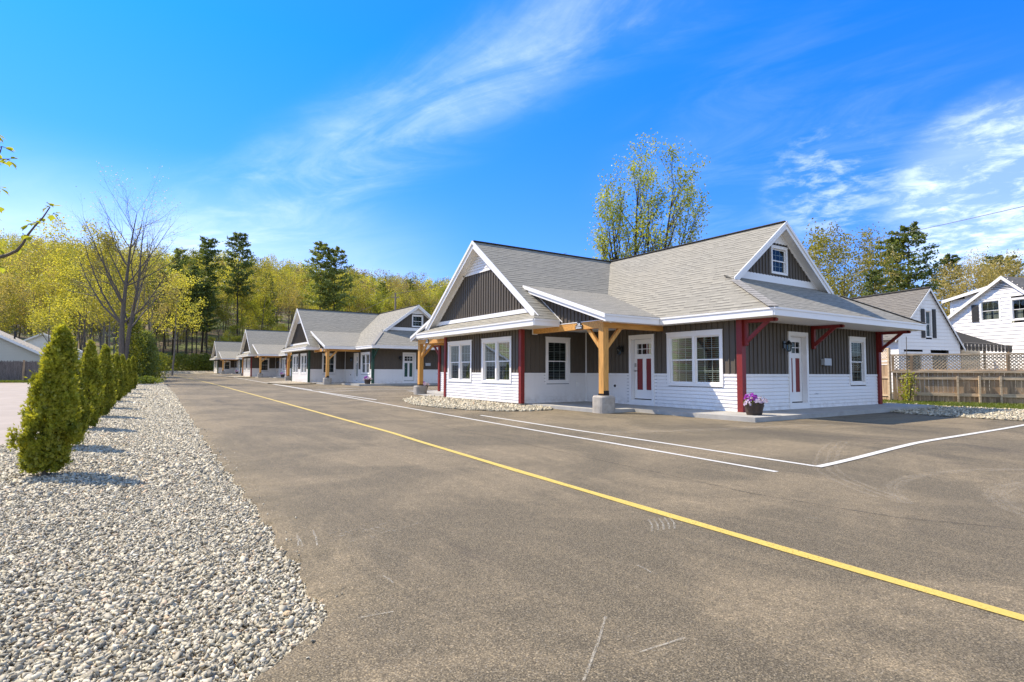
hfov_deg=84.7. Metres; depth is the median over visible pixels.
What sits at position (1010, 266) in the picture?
broadleaf tree
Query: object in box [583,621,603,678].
road scratch
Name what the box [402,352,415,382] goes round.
door
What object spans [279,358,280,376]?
door
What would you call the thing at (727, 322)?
cottage
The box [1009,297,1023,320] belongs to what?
window
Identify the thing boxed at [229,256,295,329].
broadleaf tree
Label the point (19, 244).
broadleaf tree
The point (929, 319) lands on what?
window
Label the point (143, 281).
broadleaf tree
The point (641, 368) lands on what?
door
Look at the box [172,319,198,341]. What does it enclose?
broadleaf tree
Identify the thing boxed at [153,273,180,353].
pine tree
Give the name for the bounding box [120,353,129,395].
arborvitae
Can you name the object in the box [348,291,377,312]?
broadleaf tree
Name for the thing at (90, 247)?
broadleaf tree
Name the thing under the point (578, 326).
lamp
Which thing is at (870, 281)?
pine tree
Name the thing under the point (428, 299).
broadleaf tree
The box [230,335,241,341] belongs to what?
broadleaf tree
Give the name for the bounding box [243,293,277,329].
broadleaf tree
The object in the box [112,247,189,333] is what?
broadleaf tree
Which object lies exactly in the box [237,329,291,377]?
cottage
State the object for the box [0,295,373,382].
ground
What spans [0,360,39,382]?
stockade fence
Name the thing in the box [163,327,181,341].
broadleaf tree
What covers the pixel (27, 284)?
broadleaf tree
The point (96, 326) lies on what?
broadleaf tree
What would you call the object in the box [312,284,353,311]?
broadleaf tree
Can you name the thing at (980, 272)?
broadleaf tree
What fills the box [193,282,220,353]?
pine tree
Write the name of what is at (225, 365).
window
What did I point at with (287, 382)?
gravel bed
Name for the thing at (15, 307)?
broadleaf tree
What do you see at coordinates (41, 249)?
broadleaf tree
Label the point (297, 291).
broadleaf tree
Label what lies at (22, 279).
broadleaf tree
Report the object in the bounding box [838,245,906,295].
broadleaf tree
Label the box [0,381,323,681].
gravel bed
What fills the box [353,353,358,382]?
door
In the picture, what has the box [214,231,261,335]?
pine tree
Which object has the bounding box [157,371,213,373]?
stone bank
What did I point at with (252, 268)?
broadleaf tree
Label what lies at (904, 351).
window
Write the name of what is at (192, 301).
pine tree
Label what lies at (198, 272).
pine tree
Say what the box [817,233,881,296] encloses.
broadleaf tree
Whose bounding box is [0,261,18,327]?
broadleaf tree
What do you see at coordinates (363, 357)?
window
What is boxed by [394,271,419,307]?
broadleaf tree
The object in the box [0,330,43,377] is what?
ranch house
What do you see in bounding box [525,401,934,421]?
concrete walkway
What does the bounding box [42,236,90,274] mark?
broadleaf tree
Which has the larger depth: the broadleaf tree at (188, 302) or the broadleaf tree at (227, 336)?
the broadleaf tree at (227, 336)
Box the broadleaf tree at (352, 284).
[336,273,363,308]
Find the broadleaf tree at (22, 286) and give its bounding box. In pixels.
[0,250,73,333]
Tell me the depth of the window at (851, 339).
17.89 m
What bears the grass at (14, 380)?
on the ground at (181, 347)
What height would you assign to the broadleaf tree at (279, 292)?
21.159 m
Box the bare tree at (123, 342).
[52,161,191,359]
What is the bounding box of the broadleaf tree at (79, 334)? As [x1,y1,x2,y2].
[53,271,80,349]
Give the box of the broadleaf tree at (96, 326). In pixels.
[69,277,113,350]
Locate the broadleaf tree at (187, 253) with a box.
[181,247,217,341]
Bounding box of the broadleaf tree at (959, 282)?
[937,251,998,306]
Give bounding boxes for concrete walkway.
[311,382,437,385]
[413,390,443,396]
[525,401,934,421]
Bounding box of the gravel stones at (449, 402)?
[402,395,552,411]
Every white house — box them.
[851,286,965,391]
[942,276,1023,390]
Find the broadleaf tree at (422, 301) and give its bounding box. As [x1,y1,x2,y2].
[408,291,427,308]
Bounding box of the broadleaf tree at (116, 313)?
[90,258,155,355]
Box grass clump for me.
[137,375,163,383]
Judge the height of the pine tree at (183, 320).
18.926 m
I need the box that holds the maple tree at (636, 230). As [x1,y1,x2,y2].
[585,128,712,260]
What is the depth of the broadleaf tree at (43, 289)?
111.44 m
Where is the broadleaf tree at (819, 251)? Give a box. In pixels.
[801,218,871,297]
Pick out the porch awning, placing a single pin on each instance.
(975, 345)
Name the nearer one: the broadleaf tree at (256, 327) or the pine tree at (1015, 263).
the pine tree at (1015, 263)
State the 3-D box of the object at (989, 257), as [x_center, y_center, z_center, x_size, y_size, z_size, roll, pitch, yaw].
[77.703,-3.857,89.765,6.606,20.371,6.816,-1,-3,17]
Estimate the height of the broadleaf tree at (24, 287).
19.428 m
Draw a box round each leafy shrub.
[112,312,149,378]
[146,352,171,379]
[898,370,919,401]
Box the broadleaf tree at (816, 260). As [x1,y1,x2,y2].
[804,242,823,270]
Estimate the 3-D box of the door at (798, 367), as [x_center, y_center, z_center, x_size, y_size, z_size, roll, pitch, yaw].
[8.051,0.829,15.923,1.000,2.160,0.195,2,-4,-33]
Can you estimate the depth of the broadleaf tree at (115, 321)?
92.36 m
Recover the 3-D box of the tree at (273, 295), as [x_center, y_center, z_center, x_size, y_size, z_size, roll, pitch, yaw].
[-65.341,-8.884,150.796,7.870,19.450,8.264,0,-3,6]
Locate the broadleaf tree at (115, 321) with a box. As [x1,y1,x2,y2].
[72,267,140,349]
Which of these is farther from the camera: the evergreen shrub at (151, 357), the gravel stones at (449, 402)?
the evergreen shrub at (151, 357)
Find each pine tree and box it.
[141,269,174,350]
[152,248,195,355]
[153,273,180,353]
[155,265,188,361]
[159,271,189,352]
[172,269,203,354]
[181,265,209,353]
[185,284,211,353]
[186,236,224,352]
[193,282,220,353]
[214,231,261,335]
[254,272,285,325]
[297,241,341,309]
[310,245,359,310]
[375,282,391,300]
[403,278,418,302]
[849,268,895,297]
[860,236,917,292]
[874,221,954,292]
[927,253,969,313]
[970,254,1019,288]
[1003,255,1023,276]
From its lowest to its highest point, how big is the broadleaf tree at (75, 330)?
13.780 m
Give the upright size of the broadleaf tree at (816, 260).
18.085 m
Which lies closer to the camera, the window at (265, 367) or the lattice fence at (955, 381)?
the lattice fence at (955, 381)
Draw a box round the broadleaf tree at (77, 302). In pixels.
[30,259,119,355]
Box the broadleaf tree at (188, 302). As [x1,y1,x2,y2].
[141,263,207,375]
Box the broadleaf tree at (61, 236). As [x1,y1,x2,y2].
[20,210,138,350]
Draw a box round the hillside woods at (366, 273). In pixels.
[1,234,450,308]
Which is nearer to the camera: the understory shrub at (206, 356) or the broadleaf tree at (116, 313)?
the broadleaf tree at (116, 313)
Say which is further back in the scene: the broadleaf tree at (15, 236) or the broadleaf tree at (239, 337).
the broadleaf tree at (15, 236)
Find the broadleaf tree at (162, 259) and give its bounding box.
[142,258,172,348]
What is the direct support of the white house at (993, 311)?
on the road
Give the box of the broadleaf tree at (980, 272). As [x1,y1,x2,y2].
[942,247,998,315]
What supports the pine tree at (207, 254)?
on the ground at (181, 347)
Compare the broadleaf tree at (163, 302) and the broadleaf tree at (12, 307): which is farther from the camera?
the broadleaf tree at (12, 307)
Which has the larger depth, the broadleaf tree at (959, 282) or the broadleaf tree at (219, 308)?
the broadleaf tree at (219, 308)
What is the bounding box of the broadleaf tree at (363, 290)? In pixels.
[354,283,371,310]
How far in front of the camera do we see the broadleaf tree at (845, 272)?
75.78 m
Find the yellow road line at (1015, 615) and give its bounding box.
[169,374,1023,620]
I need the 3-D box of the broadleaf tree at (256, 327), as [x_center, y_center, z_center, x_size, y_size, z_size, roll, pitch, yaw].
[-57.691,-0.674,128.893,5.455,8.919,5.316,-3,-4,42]
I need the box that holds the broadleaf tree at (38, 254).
[27,236,59,276]
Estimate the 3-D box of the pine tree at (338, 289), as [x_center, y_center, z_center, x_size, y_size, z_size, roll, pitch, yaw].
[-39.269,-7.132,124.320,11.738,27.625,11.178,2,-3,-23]
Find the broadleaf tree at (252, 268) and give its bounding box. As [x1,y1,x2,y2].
[238,259,266,296]
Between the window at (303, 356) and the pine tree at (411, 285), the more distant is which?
the pine tree at (411, 285)
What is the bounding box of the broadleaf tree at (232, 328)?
[223,317,248,339]
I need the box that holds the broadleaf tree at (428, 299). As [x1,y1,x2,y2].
[420,293,442,311]
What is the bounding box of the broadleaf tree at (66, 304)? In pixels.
[32,271,96,338]
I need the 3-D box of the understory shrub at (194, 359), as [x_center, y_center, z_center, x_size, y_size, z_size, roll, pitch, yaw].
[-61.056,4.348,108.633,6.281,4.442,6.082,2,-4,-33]
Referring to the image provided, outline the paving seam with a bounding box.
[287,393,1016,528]
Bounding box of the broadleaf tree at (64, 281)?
[41,233,135,338]
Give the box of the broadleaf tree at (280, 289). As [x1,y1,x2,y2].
[246,267,296,329]
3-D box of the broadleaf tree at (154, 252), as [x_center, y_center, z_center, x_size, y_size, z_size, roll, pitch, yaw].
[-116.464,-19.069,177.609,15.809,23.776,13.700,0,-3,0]
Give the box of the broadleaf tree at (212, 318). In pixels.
[204,280,224,345]
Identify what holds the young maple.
on the gravel bed at (177, 644)
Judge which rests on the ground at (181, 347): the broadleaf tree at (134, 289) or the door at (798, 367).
the broadleaf tree at (134, 289)
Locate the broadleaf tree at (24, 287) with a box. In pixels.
[3,252,50,338]
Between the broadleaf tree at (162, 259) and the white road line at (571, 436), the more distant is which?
the broadleaf tree at (162, 259)
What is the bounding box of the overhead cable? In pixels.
[810,206,1023,251]
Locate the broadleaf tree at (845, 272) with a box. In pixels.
[816,245,863,297]
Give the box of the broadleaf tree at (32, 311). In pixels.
[19,291,50,332]
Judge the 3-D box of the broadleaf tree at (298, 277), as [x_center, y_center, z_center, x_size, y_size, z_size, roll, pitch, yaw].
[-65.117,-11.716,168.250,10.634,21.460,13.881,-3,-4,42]
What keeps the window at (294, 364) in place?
in the cottage at (378, 348)
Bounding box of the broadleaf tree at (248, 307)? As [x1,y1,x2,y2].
[223,292,267,334]
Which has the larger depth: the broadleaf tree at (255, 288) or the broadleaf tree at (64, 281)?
the broadleaf tree at (255, 288)
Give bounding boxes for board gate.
[881,348,891,400]
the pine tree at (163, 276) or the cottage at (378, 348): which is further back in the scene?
the pine tree at (163, 276)
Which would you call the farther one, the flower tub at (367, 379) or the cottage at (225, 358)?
the cottage at (225, 358)
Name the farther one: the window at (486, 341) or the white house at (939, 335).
the white house at (939, 335)
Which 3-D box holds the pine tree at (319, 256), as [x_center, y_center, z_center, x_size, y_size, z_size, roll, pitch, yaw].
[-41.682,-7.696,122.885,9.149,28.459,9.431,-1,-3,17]
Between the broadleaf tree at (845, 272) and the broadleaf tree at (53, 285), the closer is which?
the broadleaf tree at (845, 272)
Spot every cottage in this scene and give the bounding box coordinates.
[209,341,241,373]
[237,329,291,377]
[281,304,437,384]
[410,220,926,413]
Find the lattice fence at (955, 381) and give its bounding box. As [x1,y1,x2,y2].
[890,353,1023,403]
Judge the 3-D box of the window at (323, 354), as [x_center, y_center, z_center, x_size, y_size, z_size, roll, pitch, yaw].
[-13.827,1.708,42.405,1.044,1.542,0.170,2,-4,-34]
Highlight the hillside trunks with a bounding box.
[216,287,375,321]
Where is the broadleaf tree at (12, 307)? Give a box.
[0,282,30,333]
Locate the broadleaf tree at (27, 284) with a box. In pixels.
[10,258,61,333]
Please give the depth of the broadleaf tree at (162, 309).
60.49 m
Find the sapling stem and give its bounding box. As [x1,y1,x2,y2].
[906,337,908,400]
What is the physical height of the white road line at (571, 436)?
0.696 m
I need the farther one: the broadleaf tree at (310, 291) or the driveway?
the broadleaf tree at (310, 291)
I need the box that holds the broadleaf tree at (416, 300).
[404,297,421,304]
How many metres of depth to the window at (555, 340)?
18.82 m
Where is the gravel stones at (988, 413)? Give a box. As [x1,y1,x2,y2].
[883,402,1023,420]
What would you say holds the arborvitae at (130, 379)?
on the gravel bed at (177, 644)
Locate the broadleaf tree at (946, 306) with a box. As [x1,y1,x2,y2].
[919,254,974,313]
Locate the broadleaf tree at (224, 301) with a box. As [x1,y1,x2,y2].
[216,275,232,330]
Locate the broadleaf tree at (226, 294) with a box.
[218,264,234,327]
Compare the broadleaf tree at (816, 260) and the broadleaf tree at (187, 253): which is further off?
the broadleaf tree at (187, 253)
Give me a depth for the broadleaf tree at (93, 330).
101.01 m
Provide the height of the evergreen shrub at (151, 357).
4.883 m
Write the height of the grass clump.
0.823 m
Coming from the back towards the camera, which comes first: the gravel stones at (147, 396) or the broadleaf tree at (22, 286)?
the broadleaf tree at (22, 286)
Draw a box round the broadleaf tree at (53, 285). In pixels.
[39,263,83,340]
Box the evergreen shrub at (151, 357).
[130,329,164,377]
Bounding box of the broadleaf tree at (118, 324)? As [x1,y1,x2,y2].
[96,268,154,350]
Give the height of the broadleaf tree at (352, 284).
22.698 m
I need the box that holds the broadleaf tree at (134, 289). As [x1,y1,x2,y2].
[80,254,172,327]
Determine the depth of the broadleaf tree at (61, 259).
101.00 m
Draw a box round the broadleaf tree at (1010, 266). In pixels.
[981,249,1023,281]
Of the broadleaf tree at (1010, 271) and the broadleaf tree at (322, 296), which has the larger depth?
the broadleaf tree at (322, 296)
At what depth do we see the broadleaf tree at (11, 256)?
141.81 m
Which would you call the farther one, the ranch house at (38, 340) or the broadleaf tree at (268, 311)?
the broadleaf tree at (268, 311)
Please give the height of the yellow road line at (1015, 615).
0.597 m
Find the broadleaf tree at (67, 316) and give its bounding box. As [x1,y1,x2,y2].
[40,245,139,347]
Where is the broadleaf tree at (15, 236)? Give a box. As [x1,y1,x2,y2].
[0,233,43,272]
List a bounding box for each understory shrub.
[159,351,175,370]
[164,353,198,370]
[178,352,213,370]
[193,352,213,370]
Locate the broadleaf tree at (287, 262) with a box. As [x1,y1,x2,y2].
[249,253,299,329]
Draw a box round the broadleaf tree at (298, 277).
[274,266,309,327]
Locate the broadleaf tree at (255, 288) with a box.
[239,278,271,313]
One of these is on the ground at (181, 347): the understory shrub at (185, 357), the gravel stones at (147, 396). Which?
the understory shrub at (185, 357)
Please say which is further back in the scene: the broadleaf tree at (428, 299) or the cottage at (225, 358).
the broadleaf tree at (428, 299)
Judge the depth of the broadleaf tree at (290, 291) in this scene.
159.81 m
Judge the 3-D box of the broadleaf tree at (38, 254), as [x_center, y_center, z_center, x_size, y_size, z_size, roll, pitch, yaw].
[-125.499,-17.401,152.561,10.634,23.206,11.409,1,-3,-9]
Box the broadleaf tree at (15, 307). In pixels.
[0,278,34,326]
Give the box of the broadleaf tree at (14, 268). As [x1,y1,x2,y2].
[0,250,48,330]
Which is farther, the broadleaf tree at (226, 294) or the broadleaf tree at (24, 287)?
the broadleaf tree at (226, 294)
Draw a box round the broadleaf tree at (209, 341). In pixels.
[205,336,217,351]
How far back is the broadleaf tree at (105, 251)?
67.84 m
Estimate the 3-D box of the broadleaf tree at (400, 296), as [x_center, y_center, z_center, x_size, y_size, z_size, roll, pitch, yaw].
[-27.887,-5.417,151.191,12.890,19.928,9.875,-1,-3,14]
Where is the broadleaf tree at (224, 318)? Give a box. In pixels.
[212,280,260,330]
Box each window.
[224,361,230,369]
[247,358,249,370]
[261,358,268,370]
[282,358,285,370]
[292,354,297,373]
[300,353,306,373]
[322,353,335,373]
[360,352,369,373]
[412,315,422,326]
[447,340,471,381]
[481,336,511,383]
[545,337,570,383]
[666,329,723,386]
[770,245,787,275]
[848,336,866,384]
[904,351,923,373]
[925,310,931,337]
[930,353,949,373]
[979,298,1000,321]
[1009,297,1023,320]
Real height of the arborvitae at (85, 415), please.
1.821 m
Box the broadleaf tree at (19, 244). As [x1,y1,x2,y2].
[7,235,31,256]
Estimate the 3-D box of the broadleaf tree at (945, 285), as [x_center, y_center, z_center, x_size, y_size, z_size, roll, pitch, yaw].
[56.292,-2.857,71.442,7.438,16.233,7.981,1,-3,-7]
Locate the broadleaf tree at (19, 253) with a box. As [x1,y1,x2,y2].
[2,241,41,307]
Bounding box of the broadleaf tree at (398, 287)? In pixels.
[379,273,412,312]
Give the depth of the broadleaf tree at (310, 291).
164.41 m
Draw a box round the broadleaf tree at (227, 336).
[223,330,239,341]
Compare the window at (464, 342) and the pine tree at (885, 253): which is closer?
the window at (464, 342)
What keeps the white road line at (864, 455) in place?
on the road
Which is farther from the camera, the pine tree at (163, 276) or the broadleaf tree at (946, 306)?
the pine tree at (163, 276)
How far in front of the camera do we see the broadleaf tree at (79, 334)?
103.77 m
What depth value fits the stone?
2.80 m
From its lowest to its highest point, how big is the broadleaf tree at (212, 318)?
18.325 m
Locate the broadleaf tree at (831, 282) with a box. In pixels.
[809,221,900,296]
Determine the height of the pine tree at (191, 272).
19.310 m
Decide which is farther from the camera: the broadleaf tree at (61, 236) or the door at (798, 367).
the broadleaf tree at (61, 236)
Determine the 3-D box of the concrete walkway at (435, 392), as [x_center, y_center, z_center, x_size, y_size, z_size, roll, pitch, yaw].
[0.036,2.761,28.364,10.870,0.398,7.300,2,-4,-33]
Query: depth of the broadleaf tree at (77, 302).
59.31 m
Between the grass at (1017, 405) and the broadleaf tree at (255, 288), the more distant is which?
the broadleaf tree at (255, 288)
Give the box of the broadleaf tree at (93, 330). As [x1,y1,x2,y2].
[68,319,110,344]
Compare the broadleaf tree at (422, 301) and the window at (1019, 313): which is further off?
the broadleaf tree at (422, 301)
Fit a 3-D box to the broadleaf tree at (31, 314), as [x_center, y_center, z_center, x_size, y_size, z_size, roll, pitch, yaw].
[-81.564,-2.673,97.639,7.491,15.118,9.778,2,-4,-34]
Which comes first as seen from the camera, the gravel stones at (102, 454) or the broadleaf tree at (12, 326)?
the gravel stones at (102, 454)
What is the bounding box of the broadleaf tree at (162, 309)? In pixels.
[129,259,186,333]
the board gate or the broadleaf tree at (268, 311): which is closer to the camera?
the board gate
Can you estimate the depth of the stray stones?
4.16 m
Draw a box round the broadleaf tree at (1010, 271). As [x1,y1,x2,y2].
[980,249,1023,286]
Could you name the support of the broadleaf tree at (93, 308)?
on the ground at (181, 347)
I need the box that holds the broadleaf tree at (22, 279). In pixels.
[6,253,37,336]
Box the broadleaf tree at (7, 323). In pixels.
[0,277,25,330]
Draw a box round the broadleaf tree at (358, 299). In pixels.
[335,269,373,312]
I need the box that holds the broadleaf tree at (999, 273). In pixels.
[973,257,1023,289]
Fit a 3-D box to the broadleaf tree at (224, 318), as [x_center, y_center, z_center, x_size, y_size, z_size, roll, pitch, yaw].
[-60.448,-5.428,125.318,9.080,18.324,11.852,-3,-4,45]
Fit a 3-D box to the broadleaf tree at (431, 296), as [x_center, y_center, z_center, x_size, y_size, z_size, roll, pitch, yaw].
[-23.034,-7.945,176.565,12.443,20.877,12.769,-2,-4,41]
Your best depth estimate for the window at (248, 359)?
67.71 m
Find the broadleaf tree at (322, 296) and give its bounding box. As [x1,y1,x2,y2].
[306,282,343,309]
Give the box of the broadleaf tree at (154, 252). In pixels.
[132,241,163,268]
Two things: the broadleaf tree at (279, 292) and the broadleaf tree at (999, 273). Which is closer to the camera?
the broadleaf tree at (999, 273)
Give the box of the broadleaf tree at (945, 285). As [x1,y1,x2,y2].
[930,257,980,315]
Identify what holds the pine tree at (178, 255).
on the ground at (181, 347)
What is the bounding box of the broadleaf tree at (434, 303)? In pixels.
[427,294,439,314]
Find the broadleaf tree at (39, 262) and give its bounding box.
[20,248,57,327]
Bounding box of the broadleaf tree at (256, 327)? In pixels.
[253,320,267,329]
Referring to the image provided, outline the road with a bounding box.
[161,373,1023,681]
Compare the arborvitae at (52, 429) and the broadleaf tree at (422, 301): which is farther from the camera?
the broadleaf tree at (422, 301)
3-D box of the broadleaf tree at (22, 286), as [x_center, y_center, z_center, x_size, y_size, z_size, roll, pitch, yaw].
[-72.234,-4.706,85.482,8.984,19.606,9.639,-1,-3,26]
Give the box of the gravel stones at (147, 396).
[111,384,183,409]
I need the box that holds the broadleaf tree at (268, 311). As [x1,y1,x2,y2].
[247,292,281,328]
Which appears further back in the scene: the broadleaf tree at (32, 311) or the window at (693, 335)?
the broadleaf tree at (32, 311)
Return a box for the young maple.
[0,135,62,272]
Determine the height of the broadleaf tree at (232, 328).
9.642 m
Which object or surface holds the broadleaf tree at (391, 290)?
on the ground at (181, 347)
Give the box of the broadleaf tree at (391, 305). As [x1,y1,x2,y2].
[372,287,406,310]
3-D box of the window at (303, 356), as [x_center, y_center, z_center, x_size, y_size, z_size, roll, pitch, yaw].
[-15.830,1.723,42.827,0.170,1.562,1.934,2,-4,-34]
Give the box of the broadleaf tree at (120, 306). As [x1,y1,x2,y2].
[87,254,136,352]
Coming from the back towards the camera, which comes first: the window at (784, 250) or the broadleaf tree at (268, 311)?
the broadleaf tree at (268, 311)
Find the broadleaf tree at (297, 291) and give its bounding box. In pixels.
[284,283,311,311]
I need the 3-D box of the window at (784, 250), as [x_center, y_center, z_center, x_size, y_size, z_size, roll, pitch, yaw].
[8.358,-2.525,17.678,0.904,0.892,0.165,2,-4,-33]
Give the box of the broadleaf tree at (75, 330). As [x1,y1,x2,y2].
[22,291,82,346]
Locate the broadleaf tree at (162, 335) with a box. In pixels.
[152,326,169,352]
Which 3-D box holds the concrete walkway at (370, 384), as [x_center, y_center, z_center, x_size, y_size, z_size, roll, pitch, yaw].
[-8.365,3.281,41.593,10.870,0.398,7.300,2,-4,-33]
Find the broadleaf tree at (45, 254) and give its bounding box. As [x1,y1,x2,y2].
[31,243,61,271]
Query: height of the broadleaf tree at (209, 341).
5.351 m
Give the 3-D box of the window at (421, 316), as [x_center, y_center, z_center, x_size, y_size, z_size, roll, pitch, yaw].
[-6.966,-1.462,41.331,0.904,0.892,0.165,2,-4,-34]
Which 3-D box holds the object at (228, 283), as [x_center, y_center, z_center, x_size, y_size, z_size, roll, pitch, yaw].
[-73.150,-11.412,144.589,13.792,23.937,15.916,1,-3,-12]
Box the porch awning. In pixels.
[956,331,1012,390]
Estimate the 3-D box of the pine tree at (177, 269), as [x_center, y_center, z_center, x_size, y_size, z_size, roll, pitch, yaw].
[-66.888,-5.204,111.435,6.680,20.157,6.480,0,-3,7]
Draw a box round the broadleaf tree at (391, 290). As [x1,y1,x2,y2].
[374,286,395,302]
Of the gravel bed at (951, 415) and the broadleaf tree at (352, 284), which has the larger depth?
the broadleaf tree at (352, 284)
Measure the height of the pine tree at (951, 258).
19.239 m
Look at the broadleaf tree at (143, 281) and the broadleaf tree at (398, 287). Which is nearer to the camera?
the broadleaf tree at (143, 281)
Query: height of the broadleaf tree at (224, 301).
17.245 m
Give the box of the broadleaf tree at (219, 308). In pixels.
[205,297,233,340]
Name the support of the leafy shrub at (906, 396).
on the grass strip
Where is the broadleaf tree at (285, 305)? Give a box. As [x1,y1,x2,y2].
[271,284,300,330]
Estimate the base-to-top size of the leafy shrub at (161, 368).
2.802 m
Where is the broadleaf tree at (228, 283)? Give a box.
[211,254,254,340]
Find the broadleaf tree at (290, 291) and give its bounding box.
[274,273,308,318]
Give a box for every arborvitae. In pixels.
[5,320,84,475]
[71,335,93,444]
[79,337,105,428]
[97,343,117,415]
[109,354,119,406]
[114,352,125,400]
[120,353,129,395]
[126,358,134,392]
[130,355,137,388]
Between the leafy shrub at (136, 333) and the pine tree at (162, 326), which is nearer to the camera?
the leafy shrub at (136, 333)
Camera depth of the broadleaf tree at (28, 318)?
97.27 m
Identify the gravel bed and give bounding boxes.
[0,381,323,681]
[267,381,306,383]
[900,409,1020,420]
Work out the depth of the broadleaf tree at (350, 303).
148.61 m
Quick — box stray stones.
[200,424,342,681]
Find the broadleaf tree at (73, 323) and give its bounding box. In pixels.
[42,278,102,349]
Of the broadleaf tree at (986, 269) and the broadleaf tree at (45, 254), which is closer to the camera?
the broadleaf tree at (986, 269)
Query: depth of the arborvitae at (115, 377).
17.09 m
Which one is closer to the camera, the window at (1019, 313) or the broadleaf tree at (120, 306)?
the window at (1019, 313)
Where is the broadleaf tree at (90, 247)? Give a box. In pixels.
[74,236,118,269]
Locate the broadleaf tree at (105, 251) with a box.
[55,226,145,344]
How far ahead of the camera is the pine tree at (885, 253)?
62.13 m
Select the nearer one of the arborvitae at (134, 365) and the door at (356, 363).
the arborvitae at (134, 365)
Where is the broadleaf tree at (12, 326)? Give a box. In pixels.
[0,297,23,332]
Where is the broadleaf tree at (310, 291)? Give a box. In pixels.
[285,277,317,311]
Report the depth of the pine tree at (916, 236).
57.80 m
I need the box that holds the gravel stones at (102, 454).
[0,408,233,501]
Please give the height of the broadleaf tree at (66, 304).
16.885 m
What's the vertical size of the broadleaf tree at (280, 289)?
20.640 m
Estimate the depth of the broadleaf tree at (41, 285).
66.08 m
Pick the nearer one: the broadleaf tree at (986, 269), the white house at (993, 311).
the white house at (993, 311)
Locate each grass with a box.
[0,380,28,381]
[883,398,1023,408]
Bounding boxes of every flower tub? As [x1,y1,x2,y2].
[364,376,372,383]
[743,393,766,414]
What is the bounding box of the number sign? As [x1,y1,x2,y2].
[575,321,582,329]
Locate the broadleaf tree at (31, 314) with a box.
[17,288,57,334]
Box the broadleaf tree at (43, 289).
[19,270,59,334]
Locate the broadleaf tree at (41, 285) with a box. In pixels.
[17,273,81,343]
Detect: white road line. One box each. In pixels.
[214,374,777,471]
[482,415,815,465]
[816,424,1023,466]
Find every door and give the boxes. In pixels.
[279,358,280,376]
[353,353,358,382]
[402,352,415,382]
[628,334,654,405]
[787,331,809,408]
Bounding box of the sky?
[0,0,1023,310]
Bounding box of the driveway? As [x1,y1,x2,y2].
[0,383,30,444]
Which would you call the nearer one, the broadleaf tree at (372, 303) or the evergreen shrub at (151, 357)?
the evergreen shrub at (151, 357)
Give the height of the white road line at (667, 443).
0.030 m
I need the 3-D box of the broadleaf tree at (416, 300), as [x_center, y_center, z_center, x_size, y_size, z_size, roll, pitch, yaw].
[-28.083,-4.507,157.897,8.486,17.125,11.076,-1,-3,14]
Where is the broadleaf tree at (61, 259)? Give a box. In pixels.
[33,245,91,325]
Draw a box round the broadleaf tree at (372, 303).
[354,286,393,312]
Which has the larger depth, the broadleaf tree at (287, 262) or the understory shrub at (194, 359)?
the broadleaf tree at (287, 262)
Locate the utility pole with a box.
[391,294,398,309]
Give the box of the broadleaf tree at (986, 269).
[957,245,1020,292]
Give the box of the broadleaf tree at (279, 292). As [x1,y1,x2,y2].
[270,268,296,329]
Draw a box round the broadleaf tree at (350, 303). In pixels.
[332,293,356,311]
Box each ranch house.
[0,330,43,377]
[23,333,82,359]
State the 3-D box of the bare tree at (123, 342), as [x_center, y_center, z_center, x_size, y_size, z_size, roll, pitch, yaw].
[-29.616,-5.519,42.776,9.768,17.492,8.718,2,-4,-33]
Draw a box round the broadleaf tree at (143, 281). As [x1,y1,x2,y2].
[118,256,159,323]
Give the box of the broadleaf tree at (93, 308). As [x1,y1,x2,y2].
[79,247,155,346]
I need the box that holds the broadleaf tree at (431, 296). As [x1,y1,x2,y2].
[418,286,445,314]
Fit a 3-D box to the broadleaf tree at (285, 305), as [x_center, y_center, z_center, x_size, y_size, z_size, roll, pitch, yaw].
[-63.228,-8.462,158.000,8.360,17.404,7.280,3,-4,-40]
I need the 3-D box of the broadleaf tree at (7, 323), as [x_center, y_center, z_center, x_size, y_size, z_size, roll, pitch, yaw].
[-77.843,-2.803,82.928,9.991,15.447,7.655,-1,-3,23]
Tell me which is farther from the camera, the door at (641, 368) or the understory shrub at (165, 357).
the understory shrub at (165, 357)
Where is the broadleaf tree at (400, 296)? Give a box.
[393,286,430,312]
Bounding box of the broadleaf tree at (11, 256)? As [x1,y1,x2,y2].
[2,242,31,270]
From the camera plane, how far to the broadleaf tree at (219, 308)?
131.03 m
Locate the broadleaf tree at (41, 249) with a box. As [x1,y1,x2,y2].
[33,239,61,263]
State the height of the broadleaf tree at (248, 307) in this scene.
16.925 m
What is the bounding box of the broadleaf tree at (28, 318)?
[11,288,42,337]
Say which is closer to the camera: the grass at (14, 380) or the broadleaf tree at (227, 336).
the grass at (14, 380)
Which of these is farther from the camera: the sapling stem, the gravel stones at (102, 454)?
the sapling stem

